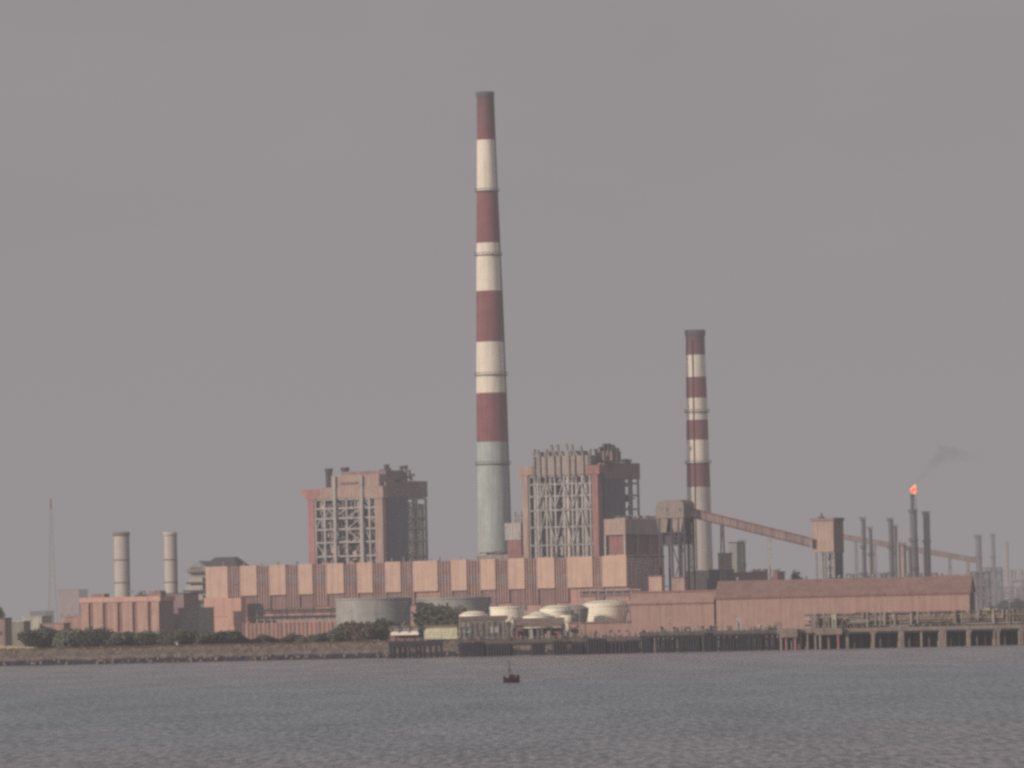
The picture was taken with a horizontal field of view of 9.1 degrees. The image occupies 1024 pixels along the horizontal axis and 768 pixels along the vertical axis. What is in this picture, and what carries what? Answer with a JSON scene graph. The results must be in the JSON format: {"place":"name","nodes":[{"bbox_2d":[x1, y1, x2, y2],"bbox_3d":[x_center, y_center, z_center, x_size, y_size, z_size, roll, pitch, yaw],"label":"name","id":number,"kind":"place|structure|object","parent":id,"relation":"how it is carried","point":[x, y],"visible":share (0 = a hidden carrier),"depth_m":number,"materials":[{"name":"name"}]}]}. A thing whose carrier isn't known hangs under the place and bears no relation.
{"place":"outdoors","nodes":[
{"label":"outdoors","id":0,"kind":"place"},
{"bbox_2d":[0,618,11,646],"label":"house","id":1,"kind":"structure","parent":0,"point":[5,632],"depth_m":3089.55,"materials":[{"name":"metal"}]},
{"bbox_2d":[12,621,30,646],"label":"house","id":2,"kind":"structure","parent":0,"point":[18,627],"depth_m":3118.92,"materials":[{"name":"beige paint"}]},
{"bbox_2d":[21,616,51,629],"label":"house","id":3,"kind":"structure","parent":0,"point":[35,621],"depth_m":3159.78,"materials":[{"name":"beige paint"}]},
{"bbox_2d":[29,611,53,622],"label":"block","id":4,"kind":"structure","parent":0,"point":[38,613],"depth_m":4400.20,"materials":[{"name":"concrete"}]},
{"bbox_2d":[39,623,70,630],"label":"house","id":5,"kind":"structure","parent":0,"point":[60,626],"depth_m":3129.36,"materials":[{"name":"pink paint"}]},
{"bbox_2d":[63,616,80,629],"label":"shed","id":6,"kind":"structure","parent":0,"point":[74,621],"depth_m":3149.02,"materials":[{"name":"pink paint"}]},
{"bbox_2d":[58,589,87,622],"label":"block","id":7,"kind":"structure","parent":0,"point":[69,604],"depth_m":4601.26,"materials":[{"name":"concrete"}]},
{"bbox_2d":[79,590,174,646],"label":"fluted building","id":8,"kind":"structure","parent":0,"point":[152,610],"depth_m":3106.22,"materials":[{"name":"pink paint"}]},
{"bbox_2d":[177,607,214,644],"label":"shed","id":9,"kind":"structure","parent":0,"point":[200,619],"depth_m":3120.08,"materials":[{"name":"grey paint"}]},
{"bbox_2d":[183,561,216,606],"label":"coal handling tower","id":10,"kind":"structure","parent":0,"point":[197,579],"depth_m":3262.54,"materials":[{"name":"metal"}]},
{"bbox_2d":[211,557,249,566],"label":"crusher house","id":11,"kind":"structure","parent":0,"point":[230,561],"depth_m":3334.77,"materials":[{"name":"metal"}]},
{"bbox_2d":[0,636,567,650],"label":"bank grass","id":12,"kind":"structure","parent":0,"point":[195,645],"depth_m":2949.60,"materials":[{"name":"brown plant"}]},
{"bbox_2d":[242,621,336,642],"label":"compound wall","id":13,"kind":"structure","parent":0,"point":[280,630],"depth_m":3023.11,"materials":[{"name":"pink paint"}]},
{"bbox_2d":[0,636,639,665],"bbox_3d":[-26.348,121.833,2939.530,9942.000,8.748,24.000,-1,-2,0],"label":"shore bank","id":14,"kind":"structure","parent":0,"point":[232,653],"depth_m":2935.67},
{"bbox_2d":[0,641,585,665],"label":"rubble","id":15,"kind":"object","parent":14,"relation":"on","point":[190,658],"visible":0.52,"depth_m":2932.14,"materials":[{"name":"stone"}]},
{"bbox_2d":[302,464,427,563],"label":"boiler house","id":16,"kind":"structure","parent":0,"point":[386,524],"depth_m":3247.67,"materials":[{"name":"pink paint"}]},
{"bbox_2d":[0,645,1023,767],"bbox_3d":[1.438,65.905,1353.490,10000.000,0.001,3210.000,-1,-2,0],"label":"water","id":17,"kind":"structure","parent":0,"point":[931,707],"depth_m":1117.31,"materials":[{"name":"liquid"}]},
{"bbox_2d":[388,638,442,657],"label":"jetty","id":18,"kind":"object","parent":17,"relation":"in","point":[395,645],"visible":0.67,"depth_m":2872.80,"materials":[{"name":"concrete"}]},
{"bbox_2d":[389,625,419,640],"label":"shed","id":19,"kind":"structure","parent":18,"relation":"on","point":[404,633],"depth_m":2876.73,"materials":[{"name":"metal"}]},
{"bbox_2d":[424,625,457,643],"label":"shed","id":20,"kind":"structure","parent":18,"relation":"on","point":[439,632],"depth_m":2876.77,"materials":[{"name":"metal"}]},
{"bbox_2d":[503,660,519,682],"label":"fishing boat","id":21,"kind":"object","parent":17,"relation":"on","point":[511,678],"visible":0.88,"depth_m":1637.80,"materials":[{"name":"paint"}]},
{"bbox_2d":[457,634,639,656],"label":"jetty","id":22,"kind":"object","parent":17,"relation":"in","point":[502,647],"visible":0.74,"depth_m":2869.70,"materials":[{"name":"concrete"}]},
{"bbox_2d":[458,615,507,640],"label":"shed","id":23,"kind":"structure","parent":22,"relation":"on","point":[487,626],"depth_m":2872.89,"materials":[{"name":"grey paint"}]},
{"bbox_2d":[513,617,564,638],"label":"shed","id":24,"kind":"structure","parent":22,"relation":"on","point":[558,622],"depth_m":2875.73,"materials":[{"name":"metal"}]},
{"bbox_2d":[639,627,779,652],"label":"jetty","id":25,"kind":"object","parent":17,"relation":"in","point":[707,641],"visible":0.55,"depth_m":2865.79,"materials":[{"name":"concrete"}]},
{"bbox_2d":[777,622,1023,649],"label":"jetty","id":26,"kind":"object","parent":17,"relation":"in","point":[794,638],"visible":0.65,"depth_m":2858.22,"materials":[{"name":"concrete"}]},
{"bbox_2d":[822,616,829,627],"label":"deck cabin","id":27,"kind":"object","parent":26,"relation":"on","point":[826,621],"visible":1,"depth_m":2860.89,"materials":[{"name":"metal"}]},
{"bbox_2d":[803,609,1023,628],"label":"pipe rack","id":28,"kind":"object","parent":26,"relation":"on","point":[869,619],"visible":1,"depth_m":2863.23,"materials":[{"name":"metal"}]},
{"bbox_2d":[0,0,1023,622],"label":"sky","id":29,"kind":"structure","parent":0,"point":[238,238],"materials":[{"name":"grey"}]},
{"bbox_2d":[560,615,574,630],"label":"hopper","id":30,"kind":"object","parent":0,"point":[569,618],"visible":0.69,"depth_m":2900.71,"materials":[{"name":"white paint"}]},
{"bbox_2d":[517,443,639,557],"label":"boiler house","id":31,"kind":"structure","parent":0,"point":[561,518],"depth_m":3176.31,"materials":[{"name":"metal"}]},
{"bbox_2d":[569,621,631,637],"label":"pump house","id":32,"kind":"structure","parent":0,"point":[602,628],"depth_m":2872.84,"materials":[{"name":"pink metal"}]},
{"bbox_2d":[580,589,640,604],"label":"pipe bridge","id":33,"kind":"structure","parent":0,"point":[596,593],"depth_m":3049.92,"materials":[{"name":"metal"}]},
{"bbox_2d":[629,590,715,636],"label":"warehouse","id":34,"kind":"structure","parent":0,"point":[695,609],"depth_m":3006.68,"materials":[{"name":"metal"}]},
{"bbox_2d":[728,542,742,571],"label":"hopper tower","id":35,"kind":"structure","parent":0,"point":[735,548],"depth_m":3330.03,"materials":[{"name":"metal"}]},
{"bbox_2d":[738,540,745,570],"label":"process column","id":36,"kind":"structure","parent":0,"point":[743,557],"depth_m":3347.76,"materials":[{"name":"metal"}]},
{"bbox_2d":[715,573,975,630],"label":"warehouse","id":37,"kind":"structure","parent":0,"point":[782,604],"depth_m":2995.86,"materials":[{"name":"metal"}]},
{"bbox_2d":[859,517,866,577],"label":"refinery column","id":38,"kind":"structure","parent":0,"point":[863,546],"depth_m":3557.94,"materials":[{"name":"metal"}]},
{"bbox_2d":[867,527,872,577],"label":"refinery column","id":39,"kind":"structure","parent":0,"point":[870,555],"depth_m":3588.09,"materials":[{"name":"metal"}]},
{"bbox_2d":[886,518,894,576],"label":"refinery column","id":40,"kind":"structure","parent":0,"point":[891,572],"depth_m":3587.87,"materials":[{"name":"metal"}]},
{"bbox_2d":[893,525,897,576],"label":"refinery column","id":41,"kind":"structure","parent":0,"point":[895,552],"depth_m":3608.16,"materials":[{"name":"metal"}]},
{"bbox_2d":[897,541,900,576],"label":"refinery column","id":42,"kind":"structure","parent":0,"point":[899,557],"depth_m":3538.00,"materials":[{"name":"metal"}]},
{"bbox_2d":[900,543,906,576],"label":"refinery column","id":43,"kind":"structure","parent":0,"point":[903,561],"depth_m":3557.38,"materials":[{"name":"pink metal"}]},
{"bbox_2d":[906,547,911,576],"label":"refinery column","id":44,"kind":"structure","parent":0,"point":[910,561],"depth_m":3552.88,"materials":[{"name":"metal"}]},
{"bbox_2d":[909,509,918,576],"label":"refinery column","id":45,"kind":"structure","parent":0,"point":[914,540],"depth_m":3567.37,"materials":[{"name":"metal"}]},
{"bbox_2d":[921,511,930,575],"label":"refinery column","id":46,"kind":"structure","parent":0,"point":[927,545],"depth_m":3572.61,"materials":[{"name":"metal"}]},
{"bbox_2d":[974,535,982,609],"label":"refinery column","id":47,"kind":"structure","parent":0,"point":[978,544],"depth_m":4296.84,"materials":[{"name":"metal"}]},
{"bbox_2d":[989,534,995,605],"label":"refinery column","id":48,"kind":"structure","parent":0,"point":[993,559],"depth_m":4697.23,"materials":[{"name":"metal"}]},
{"bbox_2d":[1004,542,1009,601],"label":"refinery column","id":49,"kind":"structure","parent":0,"point":[1006,549],"depth_m":5596.27,"materials":[{"name":"grey metal"}]},
{"label":"ground","id":50,"kind":"structure","parent":0,"visible":0},
{"bbox_2d":[20,631,43,647],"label":"bush","id":51,"kind":"object","parent":50,"relation":"on","point":[30,639],"visible":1,"depth_m":2968.17,"materials":[{"name":"green plant"}]},
{"bbox_2d":[36,626,66,647],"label":"bush","id":52,"kind":"object","parent":50,"relation":"on","point":[46,632],"visible":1,"depth_m":2969.73,"materials":[{"name":"green plant"}]},
{"bbox_2d":[52,629,79,647],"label":"bush","id":53,"kind":"object","parent":50,"relation":"on","point":[62,639],"visible":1,"depth_m":2961.57,"materials":[{"name":"green plant"}]},
{"bbox_2d":[75,628,109,646],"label":"bush","id":54,"kind":"object","parent":50,"relation":"on","point":[84,640],"visible":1,"depth_m":2959.02,"materials":[{"name":"green plant"}]},
{"bbox_2d":[83,626,111,646],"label":"bush","id":55,"kind":"object","parent":50,"relation":"on","point":[97,644],"visible":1,"depth_m":2966.43,"materials":[{"name":"green plant"}]},
{"bbox_2d":[103,631,127,646],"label":"bush","id":56,"kind":"object","parent":50,"relation":"on","point":[116,638],"visible":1,"depth_m":2959.37,"materials":[{"name":"green plant"}]},
{"bbox_2d":[112,532,129,596],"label":"exhaust stack","id":57,"kind":"object","parent":50,"relation":"on","point":[122,563],"visible":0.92,"depth_m":3415.56,"materials":[{"name":"concrete"}]},
{"bbox_2d":[130,632,149,646],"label":"bush","id":58,"kind":"object","parent":50,"relation":"on","point":[139,640],"visible":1,"depth_m":2962.48,"materials":[{"name":"green plant"}]},
{"bbox_2d":[143,632,159,645],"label":"bush","id":59,"kind":"object","parent":50,"relation":"on","point":[149,637],"visible":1,"depth_m":2962.60,"materials":[{"name":"green plant"}]},
{"bbox_2d":[151,628,172,645],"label":"bush","id":60,"kind":"object","parent":50,"relation":"on","point":[160,634],"visible":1,"depth_m":2963.05,"materials":[{"name":"green plant"}]},
{"bbox_2d":[163,532,177,592],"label":"exhaust stack","id":61,"kind":"object","parent":50,"relation":"on","point":[170,563],"visible":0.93,"depth_m":3396.18,"materials":[{"name":"concrete"}]},
{"bbox_2d":[159,628,190,645],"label":"bush","id":62,"kind":"object","parent":50,"relation":"on","point":[179,634],"visible":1,"depth_m":2958.09,"materials":[{"name":"green plant"}]},
{"bbox_2d":[166,593,198,629],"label":"workshop","id":63,"kind":"structure","parent":50,"relation":"on","point":[186,600],"depth_m":3140.20,"materials":[{"name":"metal"}]},
{"bbox_2d":[195,633,210,644],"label":"bush","id":64,"kind":"object","parent":50,"relation":"on","point":[204,639],"visible":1,"depth_m":2958.82,"materials":[{"name":"green plant"}]},
{"bbox_2d":[206,631,224,644],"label":"bush","id":65,"kind":"object","parent":50,"relation":"on","point":[215,638],"visible":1,"depth_m":2961.75,"materials":[{"name":"green plant"}]},
{"bbox_2d":[224,629,244,643],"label":"bush","id":66,"kind":"object","parent":50,"relation":"on","point":[239,637],"visible":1,"depth_m":2970.45,"materials":[{"name":"green plant"}]},
{"bbox_2d":[251,633,271,643],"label":"bush","id":67,"kind":"object","parent":50,"relation":"on","point":[261,638],"visible":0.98,"depth_m":2977.44,"materials":[{"name":"green plant"}]},
{"bbox_2d":[255,608,335,622],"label":"pipe rack","id":68,"kind":"object","parent":50,"relation":"on","point":[292,617],"visible":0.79,"depth_m":3040.26,"materials":[{"name":"metal"}]},
{"bbox_2d":[306,634,320,642],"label":"bush","id":69,"kind":"object","parent":50,"relation":"on","point":[313,638],"visible":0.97,"depth_m":2976.39,"materials":[{"name":"green plant"}]},
{"bbox_2d":[327,626,343,641],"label":"bush","id":70,"kind":"object","parent":50,"relation":"on","point":[334,634],"visible":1,"depth_m":2976.90,"materials":[{"name":"green plant"}]},
{"bbox_2d":[337,624,353,641],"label":"bush","id":71,"kind":"object","parent":50,"relation":"on","point":[344,634],"visible":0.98,"depth_m":2974.81,"materials":[{"name":"green plant"}]},
{"bbox_2d":[337,620,362,641],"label":"bush","id":72,"kind":"object","parent":50,"relation":"on","point":[354,628],"visible":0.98,"depth_m":2971.99,"materials":[{"name":"green plant"}]},
{"bbox_2d":[351,621,376,641],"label":"bush","id":73,"kind":"object","parent":50,"relation":"on","point":[359,637],"visible":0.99,"depth_m":2969.90,"materials":[{"name":"green plant"}]},
{"bbox_2d":[335,595,411,640],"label":"storage tank","id":74,"kind":"object","parent":50,"relation":"on","point":[394,609],"visible":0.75,"depth_m":3015.92,"materials":[{"name":"metal"}]},
{"bbox_2d":[354,617,394,640],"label":"bush","id":75,"kind":"object","parent":50,"relation":"on","point":[383,623],"visible":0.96,"depth_m":2970.31,"materials":[{"name":"green plant"}]},
{"bbox_2d":[374,620,399,640],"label":"bush","id":76,"kind":"object","parent":50,"relation":"on","point":[381,637],"visible":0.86,"depth_m":2975.38,"materials":[{"name":"green plant"}]},
{"bbox_2d":[410,607,436,632],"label":"bush","id":77,"kind":"object","parent":50,"relation":"on","point":[416,622],"visible":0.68,"depth_m":2987.14,"materials":[{"name":"green plant"}]},
{"bbox_2d":[204,552,664,643],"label":"turbine hall","id":78,"kind":"structure","parent":50,"relation":"on","point":[237,597],"depth_m":3137.12,"materials":[{"name":"pink paint"}]},
{"bbox_2d":[418,608,459,637],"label":"bush","id":79,"kind":"object","parent":50,"relation":"on","point":[425,615],"visible":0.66,"depth_m":2983.89,"materials":[{"name":"green plant"}]},
{"bbox_2d":[412,602,466,635],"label":"bush","id":80,"kind":"object","parent":50,"relation":"on","point":[446,618],"visible":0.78,"depth_m":2985.12,"materials":[{"name":"green plant"}]},
{"bbox_2d":[416,594,491,640],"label":"storage tank","id":81,"kind":"object","parent":50,"relation":"on","point":[482,604],"visible":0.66,"depth_m":3036.48,"materials":[{"name":"metal"}]},
{"bbox_2d":[459,611,489,637],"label":"storage tank","id":82,"kind":"object","parent":50,"relation":"on","point":[473,613],"visible":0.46,"depth_m":2965.29,"materials":[{"name":"metal"}]},
{"bbox_2d":[476,551,507,559],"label":"fan house","id":83,"kind":"structure","parent":50,"relation":"on","point":[497,554],"depth_m":3231.41,"materials":[{"name":"metal"}]},
{"bbox_2d":[474,91,510,554],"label":"chimney","id":84,"kind":"object","parent":50,"relation":"on","point":[493,497],"visible":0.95,"depth_m":3262.19,"materials":[{"name":"red paint"}]},
{"bbox_2d":[489,604,524,637],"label":"storage tank","id":85,"kind":"object","parent":50,"relation":"on","point":[514,611],"visible":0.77,"depth_m":2983.76,"materials":[{"name":"metal"}]},
{"bbox_2d":[505,511,523,557],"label":"duct house","id":86,"kind":"structure","parent":50,"relation":"on","point":[514,534],"depth_m":3201.84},
{"bbox_2d":[523,612,554,627],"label":"storage tank","id":87,"kind":"object","parent":50,"relation":"on","point":[538,615],"visible":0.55,"depth_m":2965.04,"materials":[{"name":"metal"}]},
{"bbox_2d":[540,605,573,636],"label":"storage tank","id":88,"kind":"object","parent":50,"relation":"on","point":[556,611],"visible":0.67,"depth_m":2989.26,"materials":[{"name":"metal"}]},
{"bbox_2d":[568,605,588,621],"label":"storage tank","id":89,"kind":"object","parent":50,"relation":"on","point":[583,613],"visible":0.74,"depth_m":3009.28,"materials":[{"name":"silver metal"}]},
{"bbox_2d":[583,600,628,621],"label":"storage tank","id":90,"kind":"object","parent":50,"relation":"on","point":[606,610],"visible":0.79,"depth_m":3029.41,"materials":[{"name":"metal"}]},
{"bbox_2d":[604,515,663,555],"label":"coal bunker building","id":91,"kind":"structure","parent":50,"relation":"on","point":[635,536],"depth_m":3127.05,"materials":[{"name":"metal"}]},
{"bbox_2d":[648,575,664,590],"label":"control cabin","id":92,"kind":"object","parent":50,"relation":"on","point":[656,582],"visible":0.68,"depth_m":3054.26,"materials":[{"name":"paint"}]},
{"bbox_2d":[656,500,695,590],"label":"junction tower","id":93,"kind":"structure","parent":50,"relation":"on","point":[675,522],"depth_m":3091.61,"materials":[{"name":"metal"}]},
{"bbox_2d":[671,577,687,590],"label":"control cabin","id":94,"kind":"object","parent":50,"relation":"on","point":[679,583],"visible":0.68,"depth_m":3049.26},
{"bbox_2d":[684,330,712,569],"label":"chimney","id":95,"kind":"object","parent":50,"relation":"on","point":[698,473],"visible":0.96,"depth_m":3336.37,"materials":[{"name":"red paint"}]},
{"bbox_2d":[686,569,734,591],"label":"switch house","id":96,"kind":"structure","parent":50,"relation":"on","point":[707,579],"depth_m":3182.23,"materials":[{"name":"metal"}]},
{"bbox_2d":[717,553,732,568],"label":"silo building","id":97,"kind":"structure","parent":50,"relation":"on","point":[728,558],"depth_m":3240.57,"materials":[{"name":"metal"}]},
{"bbox_2d":[690,508,811,580],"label":"coal conveyor","id":98,"kind":"object","parent":50,"relation":"on","point":[723,521],"visible":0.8,"depth_m":3095.89,"materials":[{"name":"metal"}]},
{"bbox_2d":[734,568,784,580],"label":"store shed","id":99,"kind":"structure","parent":50,"relation":"on","point":[754,574],"depth_m":3233.20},
{"bbox_2d":[810,513,843,578],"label":"transfer tower","id":100,"kind":"structure","parent":50,"relation":"on","point":[827,535],"depth_m":3100.40,"materials":[{"name":"metal"}]},
{"bbox_2d":[846,573,887,577],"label":"process unit","id":101,"kind":"object","parent":50,"relation":"on","point":[868,576],"visible":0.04,"depth_m":3904.62,"materials":[{"name":"metal"}]},
{"bbox_2d":[843,534,978,577],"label":"coal conveyor","id":102,"kind":"object","parent":50,"relation":"on","point":[948,555],"visible":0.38,"depth_m":3752.51,"materials":[{"name":"brown metal"}]},
{"bbox_2d":[910,484,918,570],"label":"flare stack","id":103,"kind":"object","parent":50,"relation":"on","point":[913,490],"visible":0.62,"depth_m":3573.05,"materials":[{"name":"metal"}]},
{"bbox_2d":[968,571,990,613],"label":"process unit","id":104,"kind":"object","parent":50,"relation":"on","point":[981,588],"visible":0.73,"depth_m":4000.39,"materials":[{"name":"metal"}]},
{"bbox_2d":[983,567,1002,606],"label":"process unit","id":105,"kind":"object","parent":50,"relation":"on","point":[996,586],"visible":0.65,"depth_m":4500.48,"materials":[{"name":"metal"}]},
{"bbox_2d":[995,601,1008,613],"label":"tree","id":106,"kind":"object","parent":50,"relation":"on","point":[1004,605],"visible":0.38,"depth_m":3516.49,"materials":[{"name":"plant"}]},
{"bbox_2d":[1000,569,1023,597],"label":"process unit","id":107,"kind":"object","parent":50,"relation":"on","point":[1019,581],"visible":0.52,"depth_m":5002.47,"materials":[{"name":"grey metal"}]},
{"bbox_2d":[1000,586,1023,601],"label":"process unit","id":108,"kind":"object","parent":50,"relation":"on","point":[1013,595],"visible":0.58,"depth_m":4601.57,"materials":[{"name":"metal"}]},
{"bbox_2d":[1010,598,1023,612],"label":"tree","id":109,"kind":"object","parent":50,"relation":"on","point":[1016,604],"visible":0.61,"depth_m":3496.19,"materials":[{"name":"plant"}]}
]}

